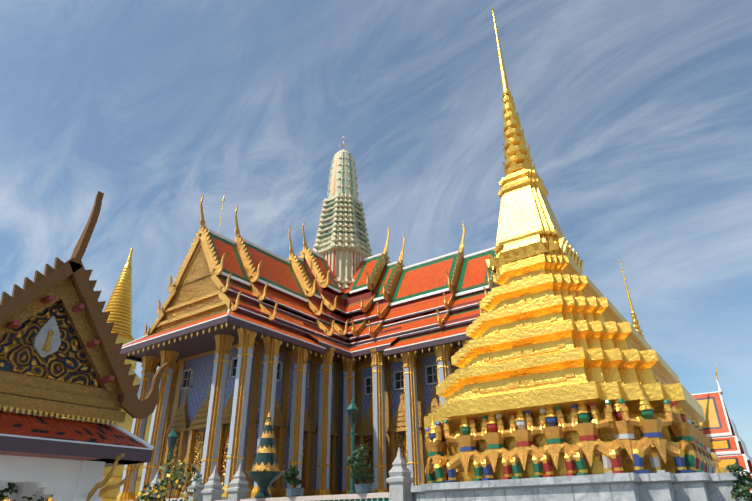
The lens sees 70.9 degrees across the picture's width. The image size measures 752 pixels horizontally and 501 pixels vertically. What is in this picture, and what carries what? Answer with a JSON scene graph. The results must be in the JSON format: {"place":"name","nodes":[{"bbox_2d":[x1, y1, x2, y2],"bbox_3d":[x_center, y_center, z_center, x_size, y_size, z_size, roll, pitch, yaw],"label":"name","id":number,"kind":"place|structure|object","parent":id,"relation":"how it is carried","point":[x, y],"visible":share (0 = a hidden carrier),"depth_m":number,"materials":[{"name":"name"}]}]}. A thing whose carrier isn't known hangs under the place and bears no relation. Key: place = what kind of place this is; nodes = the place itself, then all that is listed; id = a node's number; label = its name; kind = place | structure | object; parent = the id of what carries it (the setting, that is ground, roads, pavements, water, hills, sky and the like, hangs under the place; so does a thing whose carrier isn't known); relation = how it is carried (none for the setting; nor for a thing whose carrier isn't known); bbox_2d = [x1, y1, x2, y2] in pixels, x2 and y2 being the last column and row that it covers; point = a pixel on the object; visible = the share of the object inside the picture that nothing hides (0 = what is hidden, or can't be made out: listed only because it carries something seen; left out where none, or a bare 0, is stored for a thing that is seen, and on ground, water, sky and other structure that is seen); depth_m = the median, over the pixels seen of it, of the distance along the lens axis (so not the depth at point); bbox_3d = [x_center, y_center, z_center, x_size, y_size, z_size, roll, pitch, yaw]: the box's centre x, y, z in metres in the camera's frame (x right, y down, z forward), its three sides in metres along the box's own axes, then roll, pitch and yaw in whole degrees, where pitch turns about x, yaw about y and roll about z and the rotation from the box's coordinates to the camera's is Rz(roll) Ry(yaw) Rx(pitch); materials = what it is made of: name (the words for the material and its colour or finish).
{"place":"outdoors","nodes":[
{"label":"outdoors","id":0,"kind":"place"},
{"bbox_2d":[0,455,105,500],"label":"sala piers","id":1,"kind":"structure","parent":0,"point":[64,479],"depth_m":12.29,"materials":[{"name":"white paint"}]},
{"bbox_2d":[3,454,143,500],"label":"sala brackets","id":2,"kind":"object","parent":1,"relation":"attached to","point":[104,482],"visible":0.44,"depth_m":12.44,"materials":[{"name":"gold metal"}]},
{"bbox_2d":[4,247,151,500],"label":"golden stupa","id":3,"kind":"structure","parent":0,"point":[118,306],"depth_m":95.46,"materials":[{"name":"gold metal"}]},
{"bbox_2d":[116,328,470,500],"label":"columns","id":4,"kind":"structure","parent":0,"point":[160,422],"depth_m":38.51,"materials":[{"name":"gold"}]},
{"bbox_2d":[120,194,497,367],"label":"temple roof","id":5,"kind":"structure","parent":4,"relation":"on","point":[221,284],"depth_m":43.82,"materials":[{"name":"orange tile"}]},
{"bbox_2d":[312,137,372,298],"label":"prang tower","id":6,"kind":"structure","parent":5,"relation":"on","point":[341,246],"depth_m":57.94,"materials":[{"name":"white ceramic"}]},
{"bbox_2d":[161,356,439,497],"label":"windows","id":7,"kind":"structure","parent":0,"point":[183,426],"depth_m":39.58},
{"bbox_2d":[0,0,751,459],"label":"sky","id":8,"kind":"structure","parent":0,"point":[635,116],"materials":[{"name":"blue"}]},
{"bbox_2d":[411,472,750,500],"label":"stone plinth","id":9,"kind":"structure","parent":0,"point":[696,486],"depth_m":13.74,"materials":[{"name":"grey stone"}]},
{"bbox_2d":[424,388,717,483],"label":"guardian statues","id":10,"kind":"object","parent":9,"relation":"on","point":[687,450],"visible":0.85,"depth_m":15.34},
{"bbox_2d":[691,366,751,492],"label":"temple roof","id":11,"kind":"structure","parent":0,"point":[726,447],"depth_m":53.62,"materials":[{"name":"orange tile"}]},
{"label":"ground","id":12,"kind":"structure","parent":0,"visible":0},
{"bbox_2d":[0,482,52,500],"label":"green shrub","id":13,"kind":"object","parent":12,"relation":"on","point":[9,488],"visible":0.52,"depth_m":13.80,"materials":[{"name":"green plant"}]},
{"bbox_2d":[0,191,168,466],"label":"gabled roof","id":14,"kind":"structure","parent":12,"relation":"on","point":[61,356],"depth_m":12.96,"materials":[{"name":"gold metal"}]},
{"bbox_2d":[134,456,201,500],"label":"yellow shrub flowers","id":15,"kind":"object","parent":12,"relation":"on","point":[164,484],"visible":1,"depth_m":16.23,"materials":[{"name":"green plant"}]},
{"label":"terrace","id":16,"kind":"structure","parent":12,"relation":"on","visible":0},
{"bbox_2d":[162,425,177,499],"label":"lamp post","id":17,"kind":"object","parent":16,"relation":"on","point":[172,437],"visible":0.92,"depth_m":26.66,"materials":[{"name":"teal metal"}]},
{"bbox_2d":[145,447,413,500],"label":"terrace balustrade","id":18,"kind":"object","parent":16,"relation":"on","point":[400,480],"visible":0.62,"depth_m":19.86,"materials":[{"name":"white stone"}]},
{"bbox_2d":[245,410,283,497],"bbox_3d":[-4.494,8.296,21.673,1.720,3.400,1.720,-19,-32,31],"label":"decorative urn","id":19,"kind":"object","parent":18,"relation":"on","point":[264,473],"visible":0.98,"depth_m":21.15,"materials":[{"name":"teal ceramic"}]},
{"bbox_2d":[283,465,303,496],"bbox_3d":[-3.169,8.836,20.281,0.866,1.138,0.706,2,-27,-7],"label":"potted plant","id":20,"kind":"object","parent":18,"relation":"on","point":[290,478],"visible":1,"depth_m":20.14,"materials":[{"name":"green plant"}]},
{"bbox_2d":[346,444,374,493],"bbox_3d":[-0.596,7.708,18.666,0.999,1.614,1.152,-19,-32,31],"label":"potted plant","id":21,"kind":"object","parent":18,"relation":"on","point":[353,461],"visible":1,"depth_m":18.42,"materials":[{"name":"green plant"}]},
{"bbox_2d":[131,340,459,500],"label":"pantheon walls","id":22,"kind":"structure","parent":16,"relation":"on","point":[202,364],"depth_m":40.93,"materials":[{"name":"blue tile"}]},
{"bbox_2d":[346,396,358,493],"bbox_3d":[-0.904,7.831,20.209,0.473,4.500,0.491,2,-27,-5],"label":"lamp post","id":23,"kind":"object","parent":16,"relation":"on","point":[352,409],"visible":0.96,"depth_m":20.65,"materials":[{"name":"teal metal"}]},
{"bbox_2d":[443,448,448,479],"bbox_3d":[2.294,7.716,18.130,1.000,2.730,0.560,-19,-32,31],"label":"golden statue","id":24,"kind":"object","parent":16,"relation":"on","point":[447,461],"visible":0.17,"depth_m":18.14,"materials":[{"name":"gold stone"}]},
{"bbox_2d":[424,7,705,481],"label":"golden chedi","id":25,"kind":"structure","parent":16,"relation":"on","point":[551,327],"depth_m":18.10,"materials":[{"name":"gold metal"}]},
{"bbox_2d":[619,258,728,472],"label":"golden chedi","id":26,"kind":"structure","parent":16,"relation":"on","point":[636,326],"depth_m":55.01,"materials":[{"name":"gold metal"}]},
{"bbox_2d":[724,462,751,500],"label":"bush","id":27,"kind":"object","parent":16,"relation":"on","point":[741,489],"visible":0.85,"depth_m":13.47,"materials":[{"name":"green plant"}]}
]}

